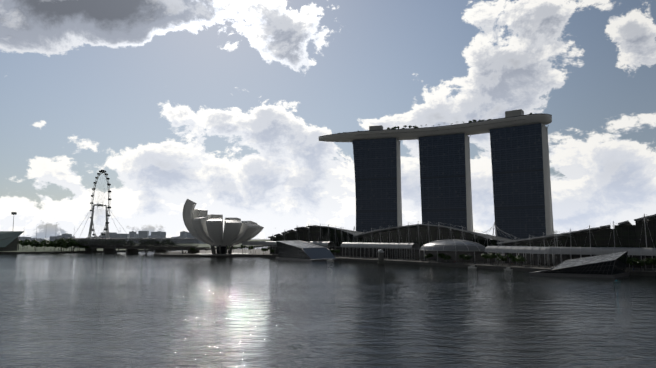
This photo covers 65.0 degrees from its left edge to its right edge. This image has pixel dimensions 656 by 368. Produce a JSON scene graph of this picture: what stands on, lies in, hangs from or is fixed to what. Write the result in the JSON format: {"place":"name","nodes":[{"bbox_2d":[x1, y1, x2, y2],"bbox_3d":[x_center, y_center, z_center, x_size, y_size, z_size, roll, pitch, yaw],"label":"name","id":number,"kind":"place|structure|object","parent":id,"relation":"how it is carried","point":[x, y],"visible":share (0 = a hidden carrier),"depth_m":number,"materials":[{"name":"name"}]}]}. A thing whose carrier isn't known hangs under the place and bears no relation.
{"place":"outdoors","nodes":[
{"label":"outdoors","id":0,"kind":"place"},
{"bbox_2d":[0,238,655,367],"bbox_3d":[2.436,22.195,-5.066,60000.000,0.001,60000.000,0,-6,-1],"label":"water","id":1,"kind":"structure","parent":0,"point":[140,309],"depth_m":150.00,"materials":[{"name":"black liquid"}]},
{"bbox_2d":[66,238,199,254],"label":"bridge","id":2,"kind":"structure","parent":1,"relation":"in","point":[106,241],"depth_m":682.46,"materials":[{"name":"metal"}]},
{"bbox_2d":[0,239,269,253],"bbox_3d":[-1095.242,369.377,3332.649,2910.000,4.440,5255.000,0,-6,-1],"label":"shoreline","id":3,"kind":"structure","parent":1,"relation":"on","point":[28,249],"depth_m":873.26,"materials":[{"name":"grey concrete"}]},
{"bbox_2d":[0,231,23,250],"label":"waterfront building","id":4,"kind":"structure","parent":3,"relation":"on","point":[9,240],"depth_m":789.82,"materials":[{"name":"concrete"}]},
{"bbox_2d":[11,212,73,250],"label":"masts and lamps","id":5,"kind":"object","parent":3,"relation":"on","point":[13,213],"visible":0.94,"depth_m":765.77,"materials":[{"name":"metal"}]},
{"bbox_2d":[73,172,128,245],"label":"ferris wheel","id":6,"kind":"object","parent":3,"relation":"on","point":[92,221],"visible":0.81,"depth_m":1086.56,"materials":[{"name":"white metal"}]},
{"bbox_2d":[90,170,111,239],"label":"ferris wheel capsules","id":7,"kind":"object","parent":6,"relation":"on","point":[108,215],"visible":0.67,"depth_m":1055.06,"materials":[{"name":"grey glass"}]},
{"bbox_2d":[18,231,205,243],"bbox_3d":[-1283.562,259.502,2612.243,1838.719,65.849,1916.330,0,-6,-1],"label":"distant skyline","id":8,"kind":"structure","parent":3,"relation":"on","point":[154,235],"depth_m":2023.78},
{"bbox_2d":[75,246,216,253],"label":"road bridge","id":9,"kind":"structure","parent":1,"relation":"in","point":[131,250],"depth_m":701.78,"materials":[{"name":"concrete"}]},
{"bbox_2d":[377,249,383,263],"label":"beacon","id":10,"kind":"object","parent":1,"relation":"in","point":[380,256],"visible":0.92,"depth_m":435.33,"materials":[{"name":"concrete"}]},
{"bbox_2d":[327,259,512,270],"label":"moored boats","id":11,"kind":"object","parent":1,"relation":"on","point":[471,266],"visible":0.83,"depth_m":381.54,"materials":[{"name":"white"}]},
{"bbox_2d":[529,251,629,277],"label":"glass pavilion","id":12,"kind":"structure","parent":1,"relation":"in","point":[611,265],"depth_m":300.43,"materials":[{"name":"grey glass"}]},
{"bbox_2d":[153,249,655,275],"bbox_3d":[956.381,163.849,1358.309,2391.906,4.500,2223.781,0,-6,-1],"label":"waterfront promenade","id":13,"kind":"structure","parent":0,"point":[529,268],"depth_m":434.30,"materials":[{"name":"grey concrete"}]},
{"bbox_2d":[195,245,248,255],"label":"museum base","id":14,"kind":"object","parent":13,"relation":"on","point":[221,251],"visible":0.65,"depth_m":623.99,"materials":[{"name":"grey concrete"}]},
{"bbox_2d":[182,199,263,245],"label":"museum","id":15,"kind":"structure","parent":13,"relation":"on","point":[202,225],"depth_m":612.64,"materials":[{"name":"grey"}]},
{"bbox_2d":[242,241,334,254],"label":"canopy","id":16,"kind":"object","parent":13,"relation":"on","point":[320,243],"visible":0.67,"depth_m":612.42,"materials":[{"name":"white metal"}]},
{"bbox_2d":[276,240,339,260],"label":"glass pavilion","id":17,"kind":"structure","parent":13,"relation":"on","point":[297,250],"depth_m":522.19,"materials":[{"name":"grey glass"}]},
{"bbox_2d":[268,225,362,256],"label":"theatre building","id":18,"kind":"structure","parent":13,"relation":"on","point":[313,232],"depth_m":607.05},
{"bbox_2d":[270,224,357,248],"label":"masts","id":19,"kind":"object","parent":18,"relation":"attached to","point":[320,233],"visible":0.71,"depth_m":584.03},
{"bbox_2d":[18,113,655,270],"bbox_3d":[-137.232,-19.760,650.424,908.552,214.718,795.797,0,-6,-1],"label":"vegetation","id":20,"kind":"object","parent":13,"relation":"on","point":[63,243],"visible":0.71,"depth_m":678.05,"materials":[{"name":"green plant"}]},
{"bbox_2d":[352,138,401,232],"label":"tower","id":21,"kind":"structure","parent":13,"relation":"on","point":[377,165],"depth_m":896.24,"materials":[{"name":"blue glass"}]},
{"bbox_2d":[340,242,419,259],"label":"canopy","id":22,"kind":"object","parent":13,"relation":"on","point":[373,245],"visible":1,"depth_m":491.11,"materials":[{"name":"white metal"}]},
{"bbox_2d":[150,247,644,266],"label":"promenade lamps","id":23,"kind":"object","parent":13,"relation":"on","point":[423,252],"visible":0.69,"depth_m":486.18,"materials":[{"name":"metal"}]},
{"bbox_2d":[152,250,653,271],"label":"quay railing","id":24,"kind":"object","parent":13,"relation":"on","point":[409,260],"visible":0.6,"depth_m":416.10,"materials":[{"name":"metal"}]},
{"bbox_2d":[353,224,511,262],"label":"shopping mall","id":25,"kind":"structure","parent":13,"relation":"on","point":[445,234],"depth_m":481.08},
{"bbox_2d":[356,221,499,249],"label":"masts","id":26,"kind":"object","parent":25,"relation":"attached to","point":[420,233],"visible":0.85,"depth_m":471.62},
{"bbox_2d":[353,222,516,253],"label":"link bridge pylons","id":27,"kind":"object","parent":13,"relation":"on","point":[483,232],"visible":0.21,"depth_m":468.34,"materials":[{"name":"white metal"}]},
{"bbox_2d":[418,133,472,231],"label":"tower","id":28,"kind":"structure","parent":13,"relation":"on","point":[445,182],"depth_m":863.20,"materials":[{"name":"blue glass"}]},
{"bbox_2d":[419,239,487,262],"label":"domed canopy","id":29,"kind":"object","parent":13,"relation":"on","point":[452,245],"depth_m":417.16,"materials":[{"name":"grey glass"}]},
{"bbox_2d":[490,123,553,245],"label":"tower","id":30,"kind":"structure","parent":13,"relation":"on","point":[522,196],"depth_m":790.19,"materials":[{"name":"blue glass"}]},
{"bbox_2d":[485,246,655,269],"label":"canopy","id":31,"kind":"object","parent":13,"relation":"on","point":[553,251],"visible":0.9,"depth_m":344.39,"materials":[{"name":"white metal"}]},
{"bbox_2d":[497,214,655,267],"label":"convention center","id":32,"kind":"structure","parent":13,"relation":"on","point":[629,235],"depth_m":358.37,"materials":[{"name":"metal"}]},
{"bbox_2d":[500,214,654,247],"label":"masts","id":33,"kind":"object","parent":32,"relation":"on","point":[613,225],"visible":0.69,"depth_m":351.90,"materials":[{"name":"white metal"}]},
{"bbox_2d":[319,113,551,141],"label":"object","id":34,"kind":"structure","parent":0,"point":[416,133],"depth_m":867.20,"materials":[{"name":"grey"}]},
{"bbox_2d":[325,119,548,143],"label":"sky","id":35,"kind":"structure","parent":0,"point":[447,129],"depth_m":870.69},
{"bbox_2d":[369,109,523,129],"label":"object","id":36,"kind":"structure","parent":0,"point":[507,114],"depth_m":809.59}
]}

